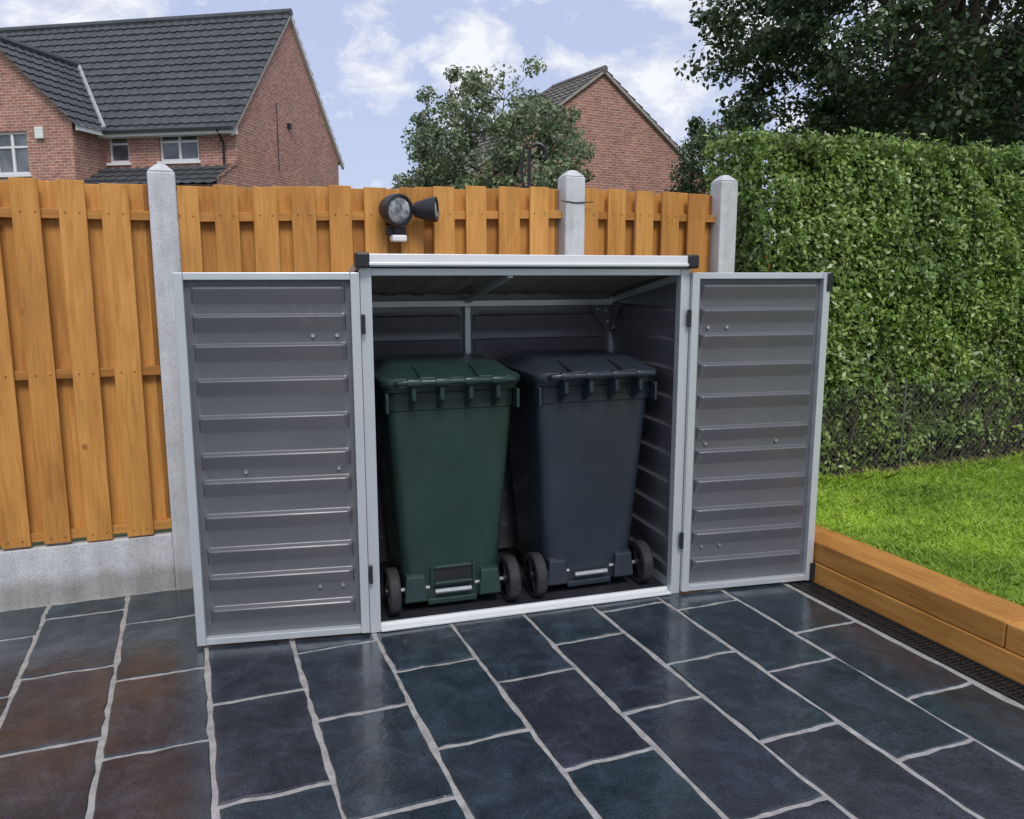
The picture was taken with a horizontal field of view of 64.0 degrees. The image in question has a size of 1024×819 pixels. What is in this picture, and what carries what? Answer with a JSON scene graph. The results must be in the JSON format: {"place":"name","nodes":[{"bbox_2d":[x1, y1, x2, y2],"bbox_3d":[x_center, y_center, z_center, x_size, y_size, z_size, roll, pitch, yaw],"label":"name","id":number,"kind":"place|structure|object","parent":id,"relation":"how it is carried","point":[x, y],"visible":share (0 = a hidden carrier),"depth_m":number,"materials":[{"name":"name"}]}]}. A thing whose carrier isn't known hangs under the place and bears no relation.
{"place":"outdoors","nodes":[
{"label":"outdoors","id":0,"kind":"place"},
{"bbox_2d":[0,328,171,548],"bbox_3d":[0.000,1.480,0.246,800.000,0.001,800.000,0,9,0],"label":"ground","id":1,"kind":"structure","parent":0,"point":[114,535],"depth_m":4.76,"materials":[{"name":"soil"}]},
{"bbox_2d":[0,21,338,187],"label":"walls","id":2,"kind":"structure","parent":1,"relation":"on","point":[64,149],"depth_m":22.34,"materials":[{"name":"red brick"}]},
{"bbox_2d":[34,127,44,138],"bbox_3d":[-12.309,-7.204,21.331,0.240,0.300,0.087,2,10,11],"label":"alarm box","id":3,"kind":"object","parent":2,"relation":"attached to","point":[39,132],"visible":1,"depth_m":21.29,"materials":[{"name":"white plastic"}]},
{"bbox_2d":[0,41,105,130],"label":"wing roof","id":4,"kind":"structure","parent":2,"relation":"on","point":[61,86],"depth_m":21.88,"materials":[{"name":"tile"}]},
{"bbox_2d":[77,65,106,128],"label":"lead valley","id":5,"kind":"structure","parent":4,"relation":"attached to","point":[94,104],"depth_m":22.97,"materials":[{"name":"grey metal"}]},
{"bbox_2d":[0,132,200,176],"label":"window frames","id":6,"kind":"structure","parent":2,"relation":"attached to","point":[180,160],"depth_m":21.99,"materials":[{"name":"white plastic"}]},
{"bbox_2d":[0,134,197,172],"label":"window panes","id":7,"kind":"object","parent":6,"relation":"in","point":[171,151],"visible":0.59,"depth_m":21.97,"materials":[{"name":"glass"}]},
{"bbox_2d":[0,14,288,130],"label":"roof front","id":8,"kind":"structure","parent":2,"relation":"attached to","point":[192,73],"depth_m":23.44,"materials":[{"name":"tile"}]},
{"bbox_2d":[0,8,292,67],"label":"ridge tiles","id":9,"kind":"object","parent":8,"relation":"on","point":[70,62],"visible":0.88,"depth_m":24.71,"materials":[{"name":"grey tile"}]},
{"bbox_2d":[102,102,292,170],"bbox_3d":[-8.829,-7.776,23.241,3.900,2.000,3.560,2,10,11],"label":"gutter and downpipe","id":10,"kind":"object","parent":2,"relation":"attached to","point":[218,128],"visible":1,"depth_m":21.61,"materials":[{"name":"black plastic"}]},
{"bbox_2d":[75,14,343,169],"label":"fascia and verge","id":11,"kind":"structure","parent":2,"relation":"attached to","point":[99,134],"depth_m":21.97,"materials":[{"name":"white plastic"}]},
{"bbox_2d":[230,15,290,134],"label":"mortar verge","id":12,"kind":"structure","parent":2,"relation":"attached to","point":[257,81],"depth_m":22.58,"materials":[{"name":"grey concrete"}]},
{"bbox_2d":[293,19,343,164],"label":"roof back","id":13,"kind":"structure","parent":2,"relation":"on","point":[321,99],"depth_m":26.43,"materials":[{"name":"tile"}]},
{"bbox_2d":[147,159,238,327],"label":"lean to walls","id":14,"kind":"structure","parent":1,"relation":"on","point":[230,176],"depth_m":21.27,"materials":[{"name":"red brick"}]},
{"bbox_2d":[84,164,237,183],"bbox_3d":[-9.311,-6.163,21.512,3.980,0.596,1.246,2,10,11],"label":"lean to roof","id":15,"kind":"object","parent":14,"relation":"on","point":[185,174],"visible":0.73,"depth_m":21.54,"materials":[{"name":"grey tile"}]},
{"bbox_2d":[392,55,596,189],"bbox_3d":[-0.154,-1.606,8.034,1.969,3.436,2.053,0,9,0],"label":"apple tree","id":16,"kind":"object","parent":1,"relation":"on","point":[432,165],"visible":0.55,"depth_m":7.49,"materials":[{"name":"green plant"}]},
{"bbox_2d":[410,74,710,234],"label":"walls","id":17,"kind":"structure","parent":1,"relation":"on","point":[634,150],"depth_m":24.33,"materials":[{"name":"red brick"}]},
{"bbox_2d":[395,70,601,188],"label":"roof","id":18,"kind":"structure","parent":17,"relation":"on","point":[556,95],"depth_m":24.00,"materials":[{"name":"grey tile"}]},
{"bbox_2d":[391,65,607,188],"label":"ridge tiles","id":19,"kind":"object","parent":17,"relation":"attached to","point":[604,68],"visible":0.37,"depth_m":24.84,"materials":[{"name":"grey tile"}]},
{"bbox_2d":[467,71,703,179],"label":"verge","id":20,"kind":"structure","parent":17,"relation":"attached to","point":[614,82],"depth_m":24.08,"materials":[{"name":"grey concrete"}]},
{"bbox_2d":[565,71,678,146],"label":"roof","id":21,"kind":"structure","parent":17,"relation":"on","point":[639,105],"depth_m":24.50,"materials":[{"name":"tile"}]},
{"bbox_2d":[664,114,776,207],"bbox_3d":[3.308,-2.734,13.200,1.770,3.970,1.824,0,9,0],"label":"tree","id":22,"kind":"object","parent":1,"relation":"on","point":[694,146],"visible":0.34,"depth_m":12.83,"materials":[{"name":"green plant"}]},
{"bbox_2d":[674,0,1023,181],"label":"broadleaf tree","id":23,"kind":"object","parent":1,"relation":"on","point":[923,96],"visible":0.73,"depth_m":14.98,"materials":[{"name":"green plant"}]},
{"bbox_2d":[863,0,1023,154],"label":"broadleaf tree","id":24,"kind":"object","parent":1,"relation":"on","point":[989,32],"visible":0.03,"depth_m":23.94,"materials":[{"name":"green plant"}]},
{"bbox_2d":[0,546,1023,818],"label":"patio","id":25,"kind":"structure","parent":0,"point":[782,700],"depth_m":2.70,"materials":[{"name":"stone"}]},
{"bbox_2d":[0,164,737,610],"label":"garden fence","id":26,"kind":"object","parent":25,"relation":"on","point":[88,376],"visible":0.48,"depth_m":3.65,"materials":[{"name":"wood"}]},
{"bbox_2d":[378,194,438,241],"bbox_3d":[-0.481,-0.903,3.873,0.295,0.219,0.168,-4,10,-21],"label":"security light","id":27,"kind":"object","parent":26,"relation":"attached to","point":[397,211],"visible":1,"depth_m":3.83,"materials":[{"name":"black plastic"}]},
{"bbox_2d":[520,142,547,187],"bbox_3d":[0.129,-0.547,4.927,0.164,2.039,0.022,0,9,0],"label":"iron plant hook","id":28,"kind":"object","parent":26,"relation":"attached to","point":[541,145],"visible":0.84,"depth_m":4.77,"materials":[{"name":"black metal"}]},
{"bbox_2d":[562,200,763,215],"bbox_3d":[0.859,-1.100,4.441,1.302,0.075,0.042,-4,10,-23],"label":"power cable","id":29,"kind":"object","parent":26,"relation":"attached to","point":[737,210],"visible":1,"depth_m":4.61,"materials":[{"name":"black plastic"}]},
{"bbox_2d":[172,252,832,645],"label":"bin storage shed","id":30,"kind":"structure","parent":25,"relation":"on","point":[288,524],"depth_m":3.55,"materials":[{"name":"metal"}]},
{"bbox_2d":[172,272,372,645],"bbox_3d":[-0.895,0.202,3.156,0.683,1.440,0.040,-2,10,-11],"label":"shed door","id":31,"kind":"structure","parent":30,"relation":"in","point":[270,363],"depth_m":3.15,"materials":[{"name":"metal"}]},
{"bbox_2d":[374,354,520,615],"bbox_3d":[-0.317,0.306,3.672,0.594,1.065,0.674,-3,10,-17],"label":"wheelie bin","id":32,"kind":"object","parent":30,"relation":"on","point":[442,424],"visible":1,"depth_m":3.47,"materials":[{"name":"green plastic"}]},
{"bbox_2d":[497,350,656,596],"bbox_3d":[0.293,0.273,3.873,0.594,1.065,0.674,-3,10,-19],"label":"wheelie bin","id":33,"kind":"object","parent":30,"relation":"on","point":[575,427],"visible":0.98,"depth_m":3.68,"materials":[{"name":"grey plastic"}]},
{"bbox_2d":[679,273,832,591],"bbox_3d":[1.091,0.110,3.709,0.691,1.440,0.046,-2,10,-13],"label":"door right","id":34,"kind":"structure","parent":30,"relation":"in","point":[756,357],"depth_m":3.71,"materials":[{"name":"metal"}]},
{"bbox_2d":[785,580,1023,705],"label":"drain channel","id":35,"kind":"object","parent":25,"relation":"on","point":[982,674],"visible":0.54,"depth_m":3.25,"materials":[{"name":"black plastic"}]},
{"bbox_2d":[811,524,1023,684],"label":"timber sleeper edging","id":36,"kind":"object","parent":25,"relation":"on","point":[973,623],"visible":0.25,"depth_m":3.33,"materials":[{"name":"brown wood"}]},
{"bbox_2d":[0,0,1023,243],"label":"sky","id":37,"kind":"structure","parent":0,"point":[368,60],"materials":[{"name":"blue"}]},
{"bbox_2d":[815,446,1023,606],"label":"lawn","id":38,"kind":"structure","parent":0,"point":[963,522],"depth_m":4.32,"materials":[{"name":"plant"}]},
{"bbox_2d":[700,122,1023,479],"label":"hedge","id":39,"kind":"object","parent":38,"relation":"on","point":[919,253],"visible":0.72,"depth_m":5.27,"materials":[{"name":"green plant"}]},
{"bbox_2d":[819,378,1023,476],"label":"chain link fence","id":40,"kind":"object","parent":38,"relation":"on","point":[903,426],"visible":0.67,"depth_m":5.31,"materials":[{"name":"metal"}]}
]}

